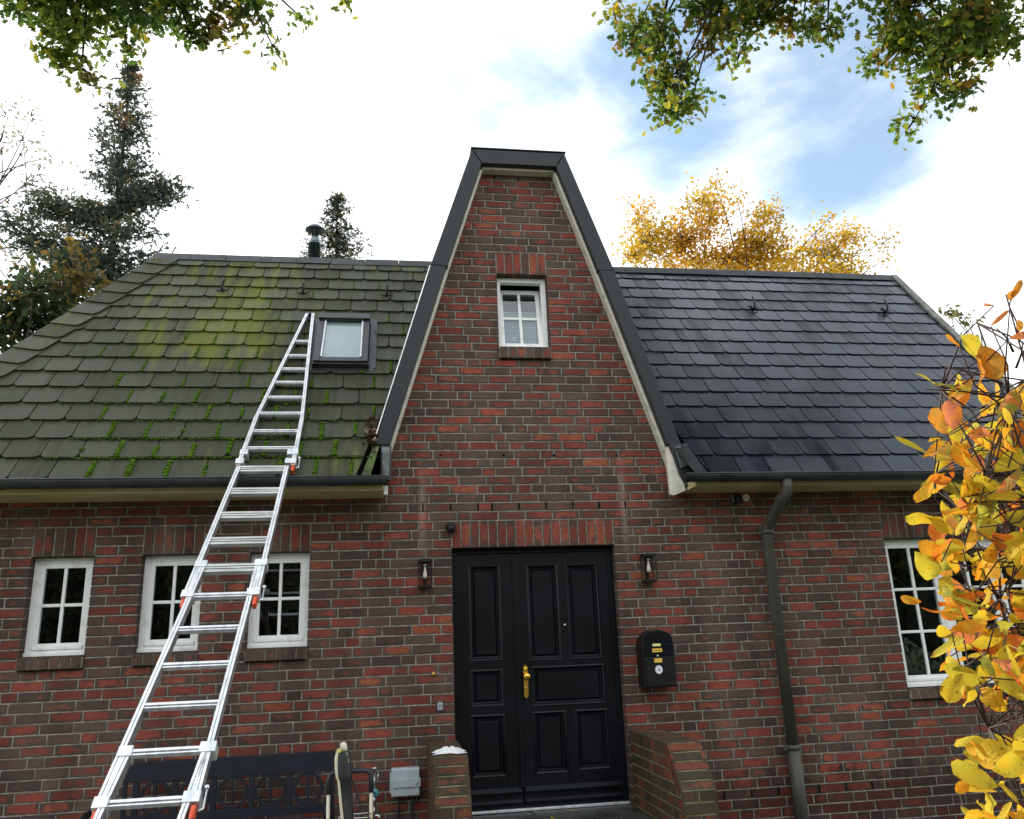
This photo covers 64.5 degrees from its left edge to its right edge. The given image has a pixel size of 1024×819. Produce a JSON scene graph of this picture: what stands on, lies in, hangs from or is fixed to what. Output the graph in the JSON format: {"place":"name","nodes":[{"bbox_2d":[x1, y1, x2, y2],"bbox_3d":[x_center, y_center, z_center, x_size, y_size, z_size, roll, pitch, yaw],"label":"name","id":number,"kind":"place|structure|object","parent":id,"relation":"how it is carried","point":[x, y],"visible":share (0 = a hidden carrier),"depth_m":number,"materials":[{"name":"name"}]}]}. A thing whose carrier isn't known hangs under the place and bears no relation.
{"place":"outdoors","nodes":[
{"label":"outdoors","id":0,"kind":"place"},
{"bbox_2d":[432,746,467,754],"bbox_3d":[-0.465,2.513,6.002,0.256,0.043,0.240,0,-16,-8],"label":"cleaning cloth","id":1,"kind":"object","parent":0,"point":[450,749],"visible":1,"depth_m":5.95,"materials":[{"name":"white fabric"}]},
{"bbox_2d":[0,0,1023,386],"label":"sky","id":2,"kind":"structure","parent":0,"point":[386,108],"materials":[{"name":"white"}]},
{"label":"pavement","id":3,"kind":"structure","parent":0,"visible":0},
{"bbox_2d":[90,312,314,818],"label":"ladder","id":4,"kind":"object","parent":3,"relation":"on","point":[190,801],"visible":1,"depth_m":5.24,"materials":[{"name":"metal"}]},
{"bbox_2d":[80,751,334,818],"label":"garden bench","id":5,"kind":"object","parent":3,"relation":"on","point":[233,768],"visible":0.84,"depth_m":6.21,"materials":[{"name":"blue paint"}]},
{"bbox_2d":[326,768,373,818],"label":"pressure washer","id":6,"kind":"object","parent":3,"relation":"on","point":[354,770],"visible":0.91,"depth_m":5.82,"materials":[{"name":"black plastic"}]},
{"bbox_2d":[334,742,363,818],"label":"spray gun","id":7,"kind":"object","parent":6,"relation":"in","point":[342,766],"visible":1,"depth_m":5.76,"materials":[{"name":"grey plastic"}]},
{"bbox_2d":[427,740,471,818],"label":"brick wing wall","id":8,"kind":"structure","parent":3,"relation":"on","point":[449,788],"depth_m":5.67,"materials":[{"name":"brown brick"}]},
{"bbox_2d":[472,805,651,818],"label":"doorstep","id":9,"kind":"object","parent":3,"relation":"on","point":[620,812],"visible":0.96,"depth_m":6.62,"materials":[{"name":"stone"}]},
{"bbox_2d":[630,729,718,818],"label":"brick wing wall","id":10,"kind":"structure","parent":3,"relation":"on","point":[672,777],"depth_m":6.03,"materials":[{"name":"brown brick"}]},
{"bbox_2d":[894,280,1023,818],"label":"autumn shrub","id":11,"kind":"object","parent":3,"relation":"on","point":[999,753],"visible":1,"depth_m":1.96,"materials":[{"name":"yellow plant"}]},
{"label":"ground","id":12,"kind":"structure","parent":0,"visible":0},
{"bbox_2d":[0,93,78,313],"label":"birch tree","id":13,"kind":"object","parent":12,"relation":"on","point":[4,175],"visible":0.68,"depth_m":22.46,"materials":[{"name":"brown plant"}]},
{"bbox_2d":[0,235,113,353],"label":"laurel tree","id":14,"kind":"object","parent":12,"relation":"on","point":[25,315],"visible":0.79,"depth_m":13.22,"materials":[{"name":"green plant"}]},
{"bbox_2d":[0,59,202,340],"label":"conifer tree","id":15,"kind":"object","parent":12,"relation":"on","point":[133,194],"visible":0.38,"depth_m":17.96,"materials":[{"name":"green plant"}]},
{"bbox_2d":[0,0,358,97],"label":"oak tree","id":16,"kind":"object","parent":12,"relation":"on","point":[53,17],"visible":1,"depth_m":8.30,"materials":[{"name":"green plant"}]},
{"bbox_2d":[298,190,373,258],"bbox_3d":[-3.976,0.588,19.361,9.758,13.290,10.395,11,-21,-39],"label":"spruce tree","id":17,"kind":"object","parent":12,"relation":"on","point":[338,241],"visible":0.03,"depth_m":20.72,"materials":[{"name":"green plant"}]},
{"bbox_2d":[0,147,1023,818],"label":"house","id":18,"kind":"structure","parent":12,"relation":"on","point":[572,425],"depth_m":7.39,"materials":[{"name":"brick"}]},
{"bbox_2d":[15,557,93,670],"bbox_3d":[-3.766,1.744,6.957,0.525,0.914,0.816,0,-16,-8],"label":"window","id":19,"kind":"structure","parent":18,"relation":"in","point":[56,636],"depth_m":6.77,"materials":[{"name":"white paint"}]},
{"bbox_2d":[132,555,201,665],"bbox_3d":[-2.903,1.747,7.085,0.530,0.914,0.816,0,-16,-8],"label":"window","id":20,"kind":"structure","parent":18,"relation":"in","point":[165,577],"depth_m":6.88,"materials":[{"name":"white paint"}]},
{"bbox_2d":[244,553,309,661],"bbox_3d":[-2.033,1.749,7.214,0.538,0.914,0.816,0,-16,-8],"label":"window","id":21,"kind":"structure","parent":18,"relation":"in","point":[278,626],"depth_m":7.05,"materials":[{"name":"white paint"}]},
{"bbox_2d":[362,413,379,450],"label":"fallen leaves","id":22,"kind":"object","parent":18,"relation":"on","point":[370,432],"visible":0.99,"depth_m":7.26,"materials":[{"name":"brown plant"}]},
{"bbox_2d":[372,767,380,818],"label":"water standpipe","id":23,"kind":"object","parent":18,"relation":"attached to","point":[375,793],"visible":0.85,"depth_m":6.48,"materials":[{"name":"metal"}]},
{"bbox_2d":[390,766,420,818],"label":"electric box","id":24,"kind":"object","parent":18,"relation":"attached to","point":[405,781],"visible":1,"depth_m":6.53,"materials":[{"name":"grey plastic"}]},
{"bbox_2d":[418,558,431,588],"bbox_3d":[-0.756,1.427,7.050,0.124,0.248,0.128,0,-16,-8],"label":"wall lantern","id":25,"kind":"object","parent":18,"relation":"attached to","point":[425,562],"depth_m":7.03,"materials":[{"name":"black paint"}]},
{"bbox_2d":[436,701,443,711],"bbox_3d":[-0.605,2.494,6.816,0.060,0.084,0.023,0,-16,-8],"label":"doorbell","id":26,"kind":"object","parent":18,"relation":"attached to","point":[439,705],"depth_m":6.81,"materials":[{"name":"grey plastic"}]},
{"bbox_2d":[446,522,455,532],"bbox_3d":[-0.543,1.049,7.215,0.086,0.103,0.087,0,-16,-8],"label":"motion sensor","id":27,"kind":"object","parent":18,"relation":"attached to","point":[450,527],"visible":1,"depth_m":7.19,"materials":[{"name":"black paint"}]},
{"bbox_2d":[497,278,550,360],"bbox_3d":[0.056,-0.814,8.303,0.539,0.914,0.866,0,-16,-8],"label":"window","id":28,"kind":"structure","parent":18,"relation":"in","point":[522,326],"depth_m":8.11,"materials":[{"name":"white paint"}]},
{"bbox_2d":[452,546,629,815],"bbox_3d":[0.224,2.353,7.140,1.585,2.345,0.281,0,-16,-8],"label":"door","id":29,"kind":"structure","parent":18,"relation":"in","point":[539,720],"depth_m":7.12,"materials":[{"name":"black paint"}]},
{"bbox_2d":[639,553,657,582],"bbox_3d":[1.237,1.435,7.345,0.124,0.252,0.128,0,-16,-8],"label":"wall lantern","id":30,"kind":"object","parent":18,"relation":"attached to","point":[645,557],"depth_m":7.33,"materials":[{"name":"black paint"}]},
{"bbox_2d":[636,629,676,687],"bbox_3d":[1.258,2.170,7.085,0.285,0.479,0.218,0,-16,-8],"label":"letterbox","id":31,"kind":"object","parent":18,"relation":"attached to","point":[656,666],"visible":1,"depth_m":7.00,"materials":[{"name":"black paint"}]},
{"bbox_2d":[645,656,675,686],"bbox_3d":[1.276,2.249,6.959,0.253,0.238,0.018,0,-16,-8],"label":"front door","id":32,"kind":"structure","parent":31,"relation":"in","point":[667,677],"depth_m":6.95,"materials":[{"name":"black paint"}]},
{"bbox_2d":[730,495,741,502],"bbox_3d":[2.127,0.849,7.685,0.095,0.072,0.063,0,-16,-8],"label":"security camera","id":33,"kind":"object","parent":18,"relation":"attached to","point":[735,498],"visible":1,"depth_m":7.66,"materials":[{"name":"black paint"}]},
{"bbox_2d":[742,494,749,501],"bbox_3d":[2.226,0.840,7.718,0.077,0.069,0.033,0,-16,-8],"label":"alarm sensor","id":34,"kind":"object","parent":18,"relation":"attached to","point":[745,497],"visible":1,"depth_m":7.71,"materials":[{"name":"beige plastic"}]},
{"bbox_2d":[884,538,1023,699],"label":"window","id":35,"kind":"structure","parent":18,"relation":"in","point":[917,626],"depth_m":8.33,"materials":[{"name":"white paint"}]},
{"bbox_2d":[610,168,901,274],"bbox_3d":[6.012,0.355,18.316,7.604,12.500,3.357,0,-16,-8],"label":"beech tree","id":36,"kind":"object","parent":12,"relation":"on","point":[746,257],"visible":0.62,"depth_m":19.48,"materials":[{"name":"yellow plant"}]},
{"bbox_2d":[591,0,1023,150],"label":"oak tree","id":37,"kind":"object","parent":12,"relation":"on","point":[964,32],"visible":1,"depth_m":10.52,"materials":[{"name":"green plant"}]},
{"bbox_2d":[938,304,986,344],"bbox_3d":[9.120,1.772,16.849,3.480,8.691,0.632,0,-16,-8],"label":"young tree","id":38,"kind":"object","parent":12,"relation":"on","point":[953,314],"visible":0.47,"depth_m":18.07,"materials":[{"name":"green plant"}]}
]}

